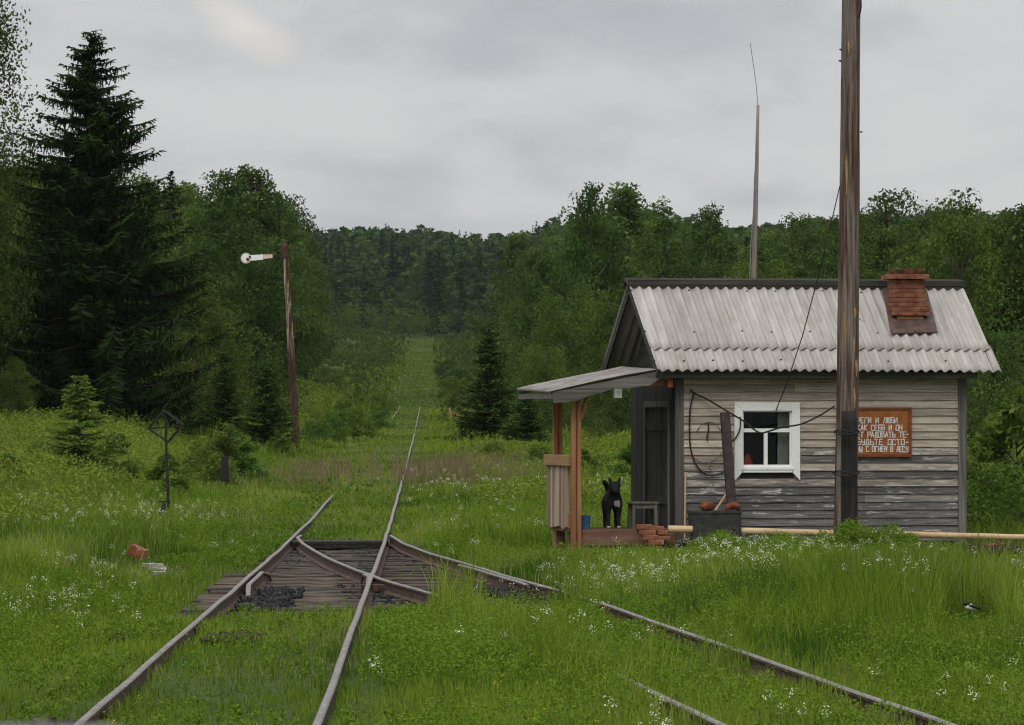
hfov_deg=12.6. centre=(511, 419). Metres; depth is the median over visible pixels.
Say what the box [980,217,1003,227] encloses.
broadleaf tree
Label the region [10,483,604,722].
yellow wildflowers
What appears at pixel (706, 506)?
rusty can
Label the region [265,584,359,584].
sleeper
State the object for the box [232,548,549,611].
ballast stones
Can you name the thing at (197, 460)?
shrub
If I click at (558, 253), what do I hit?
broadleaf tree
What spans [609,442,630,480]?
shrub
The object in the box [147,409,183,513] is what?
switch target
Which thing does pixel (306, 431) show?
shrub
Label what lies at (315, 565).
sleeper
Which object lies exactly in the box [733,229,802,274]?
broadleaf tree
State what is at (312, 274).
birch
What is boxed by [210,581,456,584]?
sleeper
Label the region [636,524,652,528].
brick
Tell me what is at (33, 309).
broadleaf tree
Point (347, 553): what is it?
sleeper
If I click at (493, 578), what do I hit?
check rail
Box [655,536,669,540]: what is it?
brick
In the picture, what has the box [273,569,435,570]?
sleeper
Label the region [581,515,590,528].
bucket
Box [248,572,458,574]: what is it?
sleeper
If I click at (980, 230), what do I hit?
bushy tree
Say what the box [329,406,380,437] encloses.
shrub
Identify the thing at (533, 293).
broadleaf tree
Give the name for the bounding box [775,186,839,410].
service wire
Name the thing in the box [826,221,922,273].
bushy tree
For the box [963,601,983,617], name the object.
bird
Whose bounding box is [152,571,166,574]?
broken board
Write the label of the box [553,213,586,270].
broadleaf tree
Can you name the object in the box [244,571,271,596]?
check rail
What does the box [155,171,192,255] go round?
spruce
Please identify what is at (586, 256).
bushy tree
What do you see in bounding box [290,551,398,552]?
sleeper
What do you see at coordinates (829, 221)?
broadleaf tree
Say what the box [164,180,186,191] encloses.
broadleaf tree
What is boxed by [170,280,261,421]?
bush
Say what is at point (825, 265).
broadleaf tree
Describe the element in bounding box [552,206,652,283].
broadleaf tree
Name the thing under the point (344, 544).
switch tie
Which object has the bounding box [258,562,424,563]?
sleeper
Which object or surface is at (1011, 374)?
bush
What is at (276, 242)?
rowan
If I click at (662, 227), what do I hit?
rowan
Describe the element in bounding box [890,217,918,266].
broadleaf tree
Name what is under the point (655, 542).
brick
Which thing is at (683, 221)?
broadleaf tree
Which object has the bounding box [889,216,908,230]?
broadleaf tree
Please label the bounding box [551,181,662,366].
aspen
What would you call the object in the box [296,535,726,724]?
rail
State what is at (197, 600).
sleeper
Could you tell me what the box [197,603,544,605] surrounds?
sleeper
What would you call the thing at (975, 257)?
young birch
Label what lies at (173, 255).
birch
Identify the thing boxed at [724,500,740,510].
red cloth
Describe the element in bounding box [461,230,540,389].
broadleaf tree
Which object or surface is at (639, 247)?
broadleaf tree
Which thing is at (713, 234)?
birch
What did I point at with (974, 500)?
shrub
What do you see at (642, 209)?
broadleaf tree
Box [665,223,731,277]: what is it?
broadleaf tree
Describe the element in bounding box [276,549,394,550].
sleeper
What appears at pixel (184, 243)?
broadleaf tree
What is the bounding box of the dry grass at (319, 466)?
[1,444,1023,723]
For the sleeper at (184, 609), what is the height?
0.150 m
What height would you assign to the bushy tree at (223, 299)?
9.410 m
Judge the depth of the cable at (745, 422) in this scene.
68.35 m
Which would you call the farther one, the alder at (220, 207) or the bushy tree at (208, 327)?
the alder at (220, 207)
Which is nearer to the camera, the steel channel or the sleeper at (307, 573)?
the sleeper at (307, 573)
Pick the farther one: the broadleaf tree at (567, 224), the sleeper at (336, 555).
the broadleaf tree at (567, 224)
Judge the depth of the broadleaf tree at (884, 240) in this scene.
205.53 m
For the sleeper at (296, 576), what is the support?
on the ground at (242, 669)
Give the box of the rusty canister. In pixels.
[127,544,148,560]
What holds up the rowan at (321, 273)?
on the ground at (242, 669)
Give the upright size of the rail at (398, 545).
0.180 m
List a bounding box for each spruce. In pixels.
[0,29,240,441]
[32,374,139,490]
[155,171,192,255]
[193,351,255,434]
[235,361,304,450]
[442,320,529,442]
[498,385,552,446]
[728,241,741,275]
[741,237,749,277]
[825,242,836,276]
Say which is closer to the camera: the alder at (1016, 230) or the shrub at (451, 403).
the alder at (1016, 230)
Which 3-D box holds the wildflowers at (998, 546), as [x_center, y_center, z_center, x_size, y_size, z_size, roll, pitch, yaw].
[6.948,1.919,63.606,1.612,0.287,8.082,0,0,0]
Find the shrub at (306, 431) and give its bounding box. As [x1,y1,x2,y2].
[290,418,347,444]
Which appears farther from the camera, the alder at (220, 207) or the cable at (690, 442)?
the alder at (220, 207)
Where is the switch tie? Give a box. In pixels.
[290,540,387,548]
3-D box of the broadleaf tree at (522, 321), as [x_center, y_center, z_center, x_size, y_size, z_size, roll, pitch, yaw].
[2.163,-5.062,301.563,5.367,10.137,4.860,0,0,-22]
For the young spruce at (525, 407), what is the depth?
171.90 m
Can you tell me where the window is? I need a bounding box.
[734,402,799,479]
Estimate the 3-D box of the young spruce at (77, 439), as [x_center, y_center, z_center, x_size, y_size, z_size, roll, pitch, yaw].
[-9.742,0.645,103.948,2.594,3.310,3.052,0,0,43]
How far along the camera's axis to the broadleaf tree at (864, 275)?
188.98 m
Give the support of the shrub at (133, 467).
on the ground at (242, 669)
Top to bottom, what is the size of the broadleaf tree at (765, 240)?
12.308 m
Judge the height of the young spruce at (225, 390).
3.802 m
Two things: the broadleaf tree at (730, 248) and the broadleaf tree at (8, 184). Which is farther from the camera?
the broadleaf tree at (730, 248)
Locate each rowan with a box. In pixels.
[243,177,323,393]
[299,223,337,379]
[619,195,683,305]
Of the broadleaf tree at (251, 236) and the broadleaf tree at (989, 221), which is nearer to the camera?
the broadleaf tree at (989, 221)
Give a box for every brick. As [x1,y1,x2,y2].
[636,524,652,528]
[639,530,655,534]
[642,535,657,539]
[647,525,663,530]
[647,540,663,544]
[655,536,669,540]
[657,530,672,534]
[994,541,1005,545]
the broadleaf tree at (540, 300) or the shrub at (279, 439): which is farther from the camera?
the broadleaf tree at (540, 300)
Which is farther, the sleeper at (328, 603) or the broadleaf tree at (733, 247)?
the broadleaf tree at (733, 247)
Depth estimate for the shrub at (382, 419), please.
239.96 m
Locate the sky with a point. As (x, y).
(484, 117)
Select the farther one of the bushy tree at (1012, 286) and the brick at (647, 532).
the bushy tree at (1012, 286)
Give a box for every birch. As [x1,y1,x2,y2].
[0,0,62,374]
[3,169,69,387]
[117,173,199,399]
[288,219,321,379]
[661,200,737,277]
[892,187,1023,423]
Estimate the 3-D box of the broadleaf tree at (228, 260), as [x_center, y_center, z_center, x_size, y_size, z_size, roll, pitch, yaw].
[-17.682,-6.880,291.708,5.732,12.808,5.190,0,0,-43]
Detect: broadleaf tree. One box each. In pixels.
[0,165,16,214]
[0,194,21,255]
[0,226,25,370]
[0,248,68,404]
[1,211,56,371]
[4,179,37,245]
[120,171,167,213]
[130,264,206,398]
[151,197,181,236]
[158,182,214,242]
[162,216,210,385]
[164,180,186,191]
[173,183,213,218]
[201,279,244,370]
[204,225,237,282]
[220,220,254,293]
[221,195,311,345]
[241,215,304,375]
[288,291,336,378]
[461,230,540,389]
[466,247,545,388]
[491,247,556,386]
[496,271,548,407]
[503,225,570,307]
[504,242,582,377]
[506,255,559,392]
[506,264,543,407]
[509,266,574,406]
[545,235,563,268]
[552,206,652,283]
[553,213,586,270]
[558,226,603,297]
[562,328,631,434]
[586,252,624,307]
[604,204,646,276]
[623,225,668,272]
[639,203,669,276]
[643,247,697,277]
[662,217,696,253]
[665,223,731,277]
[699,228,744,277]
[700,230,741,274]
[723,236,743,273]
[726,241,783,277]
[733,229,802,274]
[756,273,779,277]
[757,230,779,255]
[759,227,820,278]
[773,239,792,273]
[784,263,810,278]
[801,215,838,277]
[807,231,826,278]
[808,229,878,278]
[859,224,921,278]
[859,266,880,278]
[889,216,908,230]
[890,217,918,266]
[908,215,926,228]
[916,216,933,234]
[918,204,947,254]
[918,212,977,278]
[934,209,979,271]
[936,213,983,290]
[969,210,998,230]
[980,215,1003,227]
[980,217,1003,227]
[983,331,1023,412]
[987,208,1017,235]
[995,217,1016,317]
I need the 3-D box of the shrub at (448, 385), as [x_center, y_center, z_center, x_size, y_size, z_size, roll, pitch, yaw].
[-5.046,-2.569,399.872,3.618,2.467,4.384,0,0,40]
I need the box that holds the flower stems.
[6,472,1023,723]
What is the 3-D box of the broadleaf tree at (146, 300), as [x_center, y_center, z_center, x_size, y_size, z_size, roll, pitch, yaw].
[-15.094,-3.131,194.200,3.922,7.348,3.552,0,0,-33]
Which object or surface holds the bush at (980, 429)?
on the ground at (242, 669)
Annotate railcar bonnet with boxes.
[0,722,114,724]
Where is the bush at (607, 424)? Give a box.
[581,396,630,440]
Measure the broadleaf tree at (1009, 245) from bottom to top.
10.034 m
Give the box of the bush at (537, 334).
[499,291,626,428]
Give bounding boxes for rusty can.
[699,501,714,510]
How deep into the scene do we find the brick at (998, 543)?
67.15 m
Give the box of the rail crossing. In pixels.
[360,574,391,590]
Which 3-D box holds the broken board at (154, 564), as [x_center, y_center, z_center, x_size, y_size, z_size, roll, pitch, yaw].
[-4.973,2.016,64.000,0.330,0.055,0.098,3,2,-11]
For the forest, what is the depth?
921.25 m
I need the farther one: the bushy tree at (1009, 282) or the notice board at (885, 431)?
the bushy tree at (1009, 282)
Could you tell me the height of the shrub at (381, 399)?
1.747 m
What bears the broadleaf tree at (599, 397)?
on the ground at (242, 669)
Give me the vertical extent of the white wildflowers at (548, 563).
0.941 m
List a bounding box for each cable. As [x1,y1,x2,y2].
[689,394,723,475]
[690,389,834,433]
[732,417,740,441]
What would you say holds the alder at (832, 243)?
on the ground at (242, 669)
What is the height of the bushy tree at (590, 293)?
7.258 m
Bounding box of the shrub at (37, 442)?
[15,440,59,467]
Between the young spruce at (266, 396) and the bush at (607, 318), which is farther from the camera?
the bush at (607, 318)
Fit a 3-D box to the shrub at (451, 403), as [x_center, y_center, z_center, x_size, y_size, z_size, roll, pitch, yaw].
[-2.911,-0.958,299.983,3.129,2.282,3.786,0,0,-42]
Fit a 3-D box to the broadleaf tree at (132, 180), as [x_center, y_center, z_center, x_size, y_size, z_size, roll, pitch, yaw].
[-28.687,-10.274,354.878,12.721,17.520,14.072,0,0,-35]
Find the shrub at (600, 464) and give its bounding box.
[581,453,626,480]
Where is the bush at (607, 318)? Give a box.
[563,287,625,428]
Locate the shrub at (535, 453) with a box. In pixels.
[522,443,551,462]
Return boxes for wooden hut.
[516,269,1001,555]
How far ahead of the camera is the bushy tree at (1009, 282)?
188.85 m
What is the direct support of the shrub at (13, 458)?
on the ground at (242, 669)
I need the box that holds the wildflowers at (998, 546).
[943,543,1023,568]
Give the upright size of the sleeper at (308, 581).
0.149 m
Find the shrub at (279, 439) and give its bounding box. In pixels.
[268,429,299,458]
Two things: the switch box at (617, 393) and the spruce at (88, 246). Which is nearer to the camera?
the switch box at (617, 393)
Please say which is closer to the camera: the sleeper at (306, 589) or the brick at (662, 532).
the sleeper at (306, 589)
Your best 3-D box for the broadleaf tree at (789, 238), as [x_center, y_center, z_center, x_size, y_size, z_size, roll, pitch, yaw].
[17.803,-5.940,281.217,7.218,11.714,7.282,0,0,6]
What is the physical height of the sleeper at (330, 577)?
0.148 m
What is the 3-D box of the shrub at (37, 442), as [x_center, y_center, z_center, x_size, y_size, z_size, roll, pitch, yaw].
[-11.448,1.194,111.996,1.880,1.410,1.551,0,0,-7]
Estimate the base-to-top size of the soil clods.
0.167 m
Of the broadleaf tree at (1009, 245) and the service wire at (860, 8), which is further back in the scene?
the broadleaf tree at (1009, 245)
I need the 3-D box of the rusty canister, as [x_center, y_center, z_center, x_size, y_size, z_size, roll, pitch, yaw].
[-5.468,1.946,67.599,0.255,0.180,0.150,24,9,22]
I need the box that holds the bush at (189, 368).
[142,330,228,422]
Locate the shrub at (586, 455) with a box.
[570,448,595,471]
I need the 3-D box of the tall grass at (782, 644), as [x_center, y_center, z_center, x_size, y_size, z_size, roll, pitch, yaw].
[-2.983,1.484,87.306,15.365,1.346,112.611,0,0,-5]
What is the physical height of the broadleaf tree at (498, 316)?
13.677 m
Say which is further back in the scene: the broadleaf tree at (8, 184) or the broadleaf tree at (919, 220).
the broadleaf tree at (919, 220)
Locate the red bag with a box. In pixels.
[744,453,752,464]
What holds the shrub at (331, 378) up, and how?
on the ground at (242, 669)
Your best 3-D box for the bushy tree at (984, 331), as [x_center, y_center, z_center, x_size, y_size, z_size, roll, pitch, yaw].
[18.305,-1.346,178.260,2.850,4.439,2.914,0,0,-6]
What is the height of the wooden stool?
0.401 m
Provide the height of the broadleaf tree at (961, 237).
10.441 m
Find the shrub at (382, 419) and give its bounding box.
[361,406,395,427]
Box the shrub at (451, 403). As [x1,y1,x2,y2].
[443,388,480,411]
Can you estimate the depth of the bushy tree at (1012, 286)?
203.40 m
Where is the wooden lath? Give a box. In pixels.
[715,493,725,510]
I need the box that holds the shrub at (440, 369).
[432,360,471,379]
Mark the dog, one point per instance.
(611, 498)
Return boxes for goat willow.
[757,212,837,278]
[835,187,952,278]
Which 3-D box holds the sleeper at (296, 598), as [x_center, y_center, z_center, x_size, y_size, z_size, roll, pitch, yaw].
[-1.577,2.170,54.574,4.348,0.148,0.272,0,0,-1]
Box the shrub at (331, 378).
[321,374,349,393]
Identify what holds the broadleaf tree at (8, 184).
on the ground at (242, 669)
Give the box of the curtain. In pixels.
[778,412,788,464]
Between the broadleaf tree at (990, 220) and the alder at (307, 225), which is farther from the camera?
the alder at (307, 225)
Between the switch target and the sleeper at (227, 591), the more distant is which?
the switch target
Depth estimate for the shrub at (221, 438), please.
111.85 m
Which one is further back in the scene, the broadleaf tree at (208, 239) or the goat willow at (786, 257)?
the broadleaf tree at (208, 239)
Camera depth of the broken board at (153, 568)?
63.16 m
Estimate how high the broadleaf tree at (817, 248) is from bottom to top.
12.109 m
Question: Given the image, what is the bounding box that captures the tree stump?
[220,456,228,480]
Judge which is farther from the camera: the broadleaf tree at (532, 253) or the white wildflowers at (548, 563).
the broadleaf tree at (532, 253)
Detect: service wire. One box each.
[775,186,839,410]
[858,0,861,17]
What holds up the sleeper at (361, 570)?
on the ground at (242, 669)
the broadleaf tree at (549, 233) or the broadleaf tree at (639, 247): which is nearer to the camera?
the broadleaf tree at (639, 247)
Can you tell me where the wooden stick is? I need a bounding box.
[684,472,686,538]
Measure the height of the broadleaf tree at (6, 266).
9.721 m
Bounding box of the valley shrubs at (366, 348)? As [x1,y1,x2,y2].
[239,300,539,431]
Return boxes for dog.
[601,477,622,528]
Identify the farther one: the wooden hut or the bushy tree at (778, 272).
the bushy tree at (778, 272)
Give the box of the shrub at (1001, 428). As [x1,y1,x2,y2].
[967,388,1023,521]
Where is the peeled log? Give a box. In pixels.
[668,525,1023,539]
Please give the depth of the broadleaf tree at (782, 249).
316.06 m
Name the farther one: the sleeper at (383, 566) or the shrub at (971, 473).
the shrub at (971, 473)
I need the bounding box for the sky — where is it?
[0,0,1023,240]
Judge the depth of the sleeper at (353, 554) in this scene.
71.43 m
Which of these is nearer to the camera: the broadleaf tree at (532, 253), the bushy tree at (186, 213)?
the bushy tree at (186, 213)
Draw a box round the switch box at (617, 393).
[613,388,621,397]
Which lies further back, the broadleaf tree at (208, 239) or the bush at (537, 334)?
the broadleaf tree at (208, 239)
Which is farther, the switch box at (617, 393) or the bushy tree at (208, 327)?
the bushy tree at (208, 327)
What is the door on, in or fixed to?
in the wooden hut
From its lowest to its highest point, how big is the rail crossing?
0.282 m
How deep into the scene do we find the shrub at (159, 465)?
103.94 m
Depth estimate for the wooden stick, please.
68.44 m
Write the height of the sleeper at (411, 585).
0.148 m
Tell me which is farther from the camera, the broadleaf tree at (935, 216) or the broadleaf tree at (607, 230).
the broadleaf tree at (935, 216)
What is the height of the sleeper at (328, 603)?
0.150 m
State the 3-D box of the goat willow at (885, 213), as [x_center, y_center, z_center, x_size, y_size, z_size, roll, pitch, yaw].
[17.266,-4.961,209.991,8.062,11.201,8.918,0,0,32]
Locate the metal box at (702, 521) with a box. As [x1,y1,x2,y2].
[687,510,741,539]
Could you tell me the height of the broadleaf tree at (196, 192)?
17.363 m
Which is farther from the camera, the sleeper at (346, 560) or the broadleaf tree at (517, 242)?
the broadleaf tree at (517, 242)
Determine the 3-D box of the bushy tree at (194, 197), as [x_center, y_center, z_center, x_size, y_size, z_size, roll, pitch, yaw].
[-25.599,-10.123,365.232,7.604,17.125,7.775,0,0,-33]
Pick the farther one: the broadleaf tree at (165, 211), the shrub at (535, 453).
the broadleaf tree at (165, 211)
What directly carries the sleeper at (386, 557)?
on the ground at (242, 669)
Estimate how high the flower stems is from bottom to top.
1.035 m
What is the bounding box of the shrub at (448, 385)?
[429,376,471,398]
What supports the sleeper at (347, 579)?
on the ground at (242, 669)
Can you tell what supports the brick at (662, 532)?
on the brick at (665, 538)
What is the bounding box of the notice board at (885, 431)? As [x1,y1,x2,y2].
[858,407,911,456]
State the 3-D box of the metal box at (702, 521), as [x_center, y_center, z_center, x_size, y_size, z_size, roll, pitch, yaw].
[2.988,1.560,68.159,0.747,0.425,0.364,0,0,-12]
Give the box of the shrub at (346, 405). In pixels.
[329,399,352,411]
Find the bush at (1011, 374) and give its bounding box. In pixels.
[961,329,1023,444]
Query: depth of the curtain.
68.99 m
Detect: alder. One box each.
[181,168,315,400]
[273,190,322,301]
[535,181,632,404]
[819,211,899,278]
[966,202,1023,407]
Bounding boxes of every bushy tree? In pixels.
[124,245,260,401]
[167,201,227,246]
[181,184,200,236]
[183,234,256,393]
[185,193,216,240]
[529,282,614,418]
[538,249,602,378]
[723,258,794,278]
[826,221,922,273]
[889,216,1023,411]
[964,216,1023,418]
[967,328,1023,424]
[969,234,1022,389]
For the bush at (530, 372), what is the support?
on the ground at (242, 669)
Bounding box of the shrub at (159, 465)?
[143,453,192,495]
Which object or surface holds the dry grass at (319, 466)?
on the ground at (242, 669)
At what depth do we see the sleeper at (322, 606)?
51.73 m
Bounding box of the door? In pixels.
[647,408,666,527]
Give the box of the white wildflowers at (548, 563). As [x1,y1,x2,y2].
[4,463,1023,724]
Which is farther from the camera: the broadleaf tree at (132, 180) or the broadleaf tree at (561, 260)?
the broadleaf tree at (132, 180)
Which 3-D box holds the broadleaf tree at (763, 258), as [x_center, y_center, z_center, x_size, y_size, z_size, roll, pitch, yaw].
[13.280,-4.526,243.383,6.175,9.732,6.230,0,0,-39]
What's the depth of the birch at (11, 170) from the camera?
150.13 m
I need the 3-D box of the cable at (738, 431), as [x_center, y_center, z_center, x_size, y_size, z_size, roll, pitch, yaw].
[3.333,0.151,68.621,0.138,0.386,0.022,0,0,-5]
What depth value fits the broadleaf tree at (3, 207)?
221.18 m
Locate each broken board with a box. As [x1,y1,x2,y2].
[141,563,164,566]
[147,567,166,570]
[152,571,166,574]
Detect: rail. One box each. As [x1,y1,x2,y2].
[74,406,399,723]
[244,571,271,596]
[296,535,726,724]
[312,407,419,724]
[389,535,956,724]
[455,564,529,592]
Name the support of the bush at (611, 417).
on the ground at (242, 669)
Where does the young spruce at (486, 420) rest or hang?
on the ground at (242, 669)
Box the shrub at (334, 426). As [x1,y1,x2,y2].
[306,409,367,442]
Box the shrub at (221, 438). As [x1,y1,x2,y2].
[189,422,243,490]
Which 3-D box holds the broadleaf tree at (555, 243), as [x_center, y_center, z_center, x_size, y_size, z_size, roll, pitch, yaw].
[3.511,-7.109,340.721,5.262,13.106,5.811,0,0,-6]
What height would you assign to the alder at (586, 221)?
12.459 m
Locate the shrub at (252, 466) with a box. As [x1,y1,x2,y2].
[229,428,277,483]
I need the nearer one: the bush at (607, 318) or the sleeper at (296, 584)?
the sleeper at (296, 584)
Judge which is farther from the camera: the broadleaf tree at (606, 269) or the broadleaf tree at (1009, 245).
the broadleaf tree at (606, 269)
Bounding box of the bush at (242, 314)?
[179,301,312,422]
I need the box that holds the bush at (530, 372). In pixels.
[501,343,588,436]
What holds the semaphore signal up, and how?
on the ground at (242, 669)
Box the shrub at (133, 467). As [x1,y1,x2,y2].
[93,431,146,483]
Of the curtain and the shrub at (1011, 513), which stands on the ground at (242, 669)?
the shrub at (1011, 513)
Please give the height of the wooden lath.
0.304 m
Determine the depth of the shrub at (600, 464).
119.80 m
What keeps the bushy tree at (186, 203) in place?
on the ground at (242, 669)
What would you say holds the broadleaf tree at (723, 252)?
on the ground at (242, 669)
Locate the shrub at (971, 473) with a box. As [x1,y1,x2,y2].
[967,446,1023,496]
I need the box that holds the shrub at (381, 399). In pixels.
[367,391,397,410]
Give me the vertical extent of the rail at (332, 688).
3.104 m
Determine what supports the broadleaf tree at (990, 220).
on the ground at (242, 669)
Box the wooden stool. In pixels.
[626,501,658,528]
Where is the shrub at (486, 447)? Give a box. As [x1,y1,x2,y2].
[478,441,511,457]
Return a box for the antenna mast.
[749,43,758,277]
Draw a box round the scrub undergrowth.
[0,377,1023,528]
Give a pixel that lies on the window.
(793, 408)
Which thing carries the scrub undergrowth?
on the ground at (242, 669)
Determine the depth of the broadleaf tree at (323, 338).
377.66 m
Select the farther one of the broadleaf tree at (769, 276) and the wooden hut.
the broadleaf tree at (769, 276)
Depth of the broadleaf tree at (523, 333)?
291.76 m
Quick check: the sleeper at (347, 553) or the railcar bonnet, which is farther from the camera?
the sleeper at (347, 553)
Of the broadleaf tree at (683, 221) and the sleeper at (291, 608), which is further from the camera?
the broadleaf tree at (683, 221)
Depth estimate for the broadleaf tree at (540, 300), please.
248.32 m
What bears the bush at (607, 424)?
on the ground at (242, 669)
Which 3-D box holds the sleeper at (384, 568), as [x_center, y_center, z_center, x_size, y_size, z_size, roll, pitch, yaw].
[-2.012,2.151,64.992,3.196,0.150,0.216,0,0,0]
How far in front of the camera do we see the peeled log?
68.39 m
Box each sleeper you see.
[181,606,396,612]
[188,607,388,611]
[191,599,293,602]
[192,601,542,607]
[194,597,497,598]
[194,605,545,609]
[197,593,487,596]
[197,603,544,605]
[201,599,501,602]
[206,586,474,590]
[208,584,490,586]
[208,588,460,593]
[209,592,475,594]
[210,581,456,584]
[210,590,460,593]
[219,580,454,581]
[222,574,459,577]
[222,577,433,578]
[223,578,467,581]
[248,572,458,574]
[254,566,437,568]
[255,567,445,569]
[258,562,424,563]
[259,563,432,566]
[263,557,386,561]
[265,558,417,559]
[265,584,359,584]
[269,554,408,556]
[270,570,452,571]
[271,552,401,554]
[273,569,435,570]
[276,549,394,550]
[280,559,420,562]
[288,554,403,554]
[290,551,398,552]
[305,557,411,557]
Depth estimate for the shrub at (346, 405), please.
299.98 m
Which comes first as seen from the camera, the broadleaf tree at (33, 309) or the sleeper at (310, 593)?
the sleeper at (310, 593)
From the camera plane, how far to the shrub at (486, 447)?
149.94 m
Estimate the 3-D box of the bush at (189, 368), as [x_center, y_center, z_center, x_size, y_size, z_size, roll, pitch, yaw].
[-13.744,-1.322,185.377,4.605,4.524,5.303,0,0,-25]
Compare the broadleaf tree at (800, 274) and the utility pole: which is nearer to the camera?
the utility pole
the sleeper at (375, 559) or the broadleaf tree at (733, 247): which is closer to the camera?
the sleeper at (375, 559)
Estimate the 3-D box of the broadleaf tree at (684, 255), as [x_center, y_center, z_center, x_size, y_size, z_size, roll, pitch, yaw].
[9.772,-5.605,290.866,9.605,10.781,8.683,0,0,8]
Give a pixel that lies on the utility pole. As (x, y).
(846, 472)
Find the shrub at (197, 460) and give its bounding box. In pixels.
[169,435,254,484]
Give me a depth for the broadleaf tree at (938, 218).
270.78 m
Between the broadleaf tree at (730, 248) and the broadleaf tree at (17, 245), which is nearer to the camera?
the broadleaf tree at (17, 245)
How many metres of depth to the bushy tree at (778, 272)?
214.74 m
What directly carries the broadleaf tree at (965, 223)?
on the ground at (242, 669)
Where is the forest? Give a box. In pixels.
[155,207,1023,337]
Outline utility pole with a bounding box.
[832,0,862,533]
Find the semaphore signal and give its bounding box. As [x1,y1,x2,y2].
[241,242,298,448]
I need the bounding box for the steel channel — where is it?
[720,412,737,529]
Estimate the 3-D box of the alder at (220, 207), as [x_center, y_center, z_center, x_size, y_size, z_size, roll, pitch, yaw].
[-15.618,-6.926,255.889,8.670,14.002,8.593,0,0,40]
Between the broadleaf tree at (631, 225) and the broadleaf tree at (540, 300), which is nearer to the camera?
the broadleaf tree at (540, 300)
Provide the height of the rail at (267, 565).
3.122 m
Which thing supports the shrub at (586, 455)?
on the ground at (242, 669)
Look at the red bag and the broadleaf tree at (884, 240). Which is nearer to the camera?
the red bag
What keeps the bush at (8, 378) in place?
on the ground at (242, 669)
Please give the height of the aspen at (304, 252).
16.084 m
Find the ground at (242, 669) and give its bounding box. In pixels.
[0,297,989,724]
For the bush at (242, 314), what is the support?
on the ground at (242, 669)
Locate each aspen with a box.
[205,164,332,401]
[268,198,327,374]
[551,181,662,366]
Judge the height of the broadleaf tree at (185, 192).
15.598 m
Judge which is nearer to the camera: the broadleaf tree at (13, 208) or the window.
the window
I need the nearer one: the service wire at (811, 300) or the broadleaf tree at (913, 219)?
the service wire at (811, 300)
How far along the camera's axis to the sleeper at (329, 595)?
54.93 m
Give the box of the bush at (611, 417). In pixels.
[581,376,661,430]
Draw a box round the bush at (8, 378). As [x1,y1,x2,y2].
[0,356,45,425]
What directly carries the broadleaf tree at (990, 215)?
on the ground at (242, 669)
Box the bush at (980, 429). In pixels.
[967,418,1019,464]
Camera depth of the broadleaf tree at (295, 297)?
351.47 m
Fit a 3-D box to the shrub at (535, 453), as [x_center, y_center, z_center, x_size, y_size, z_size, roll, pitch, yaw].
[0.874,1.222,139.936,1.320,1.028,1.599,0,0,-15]
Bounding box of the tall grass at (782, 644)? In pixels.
[0,452,1023,713]
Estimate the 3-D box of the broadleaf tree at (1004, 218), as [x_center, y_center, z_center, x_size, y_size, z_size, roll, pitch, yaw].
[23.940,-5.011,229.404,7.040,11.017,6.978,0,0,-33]
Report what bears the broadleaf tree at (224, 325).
on the ground at (242, 669)
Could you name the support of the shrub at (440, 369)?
on the ground at (242, 669)
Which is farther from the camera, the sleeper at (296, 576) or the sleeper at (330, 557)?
the sleeper at (330, 557)
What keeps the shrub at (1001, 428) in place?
on the ground at (242, 669)
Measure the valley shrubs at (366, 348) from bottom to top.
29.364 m
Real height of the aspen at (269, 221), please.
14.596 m
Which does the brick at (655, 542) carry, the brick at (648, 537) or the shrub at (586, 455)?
the brick at (648, 537)
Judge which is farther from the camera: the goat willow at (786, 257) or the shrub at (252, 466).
the goat willow at (786, 257)
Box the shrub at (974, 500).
[967,461,1023,532]
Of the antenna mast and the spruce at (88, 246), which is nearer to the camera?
the antenna mast
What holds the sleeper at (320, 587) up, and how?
on the ground at (242, 669)
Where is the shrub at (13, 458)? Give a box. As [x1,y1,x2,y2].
[0,453,30,486]
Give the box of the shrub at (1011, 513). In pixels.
[980,457,1023,542]
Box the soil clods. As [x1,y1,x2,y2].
[29,627,961,724]

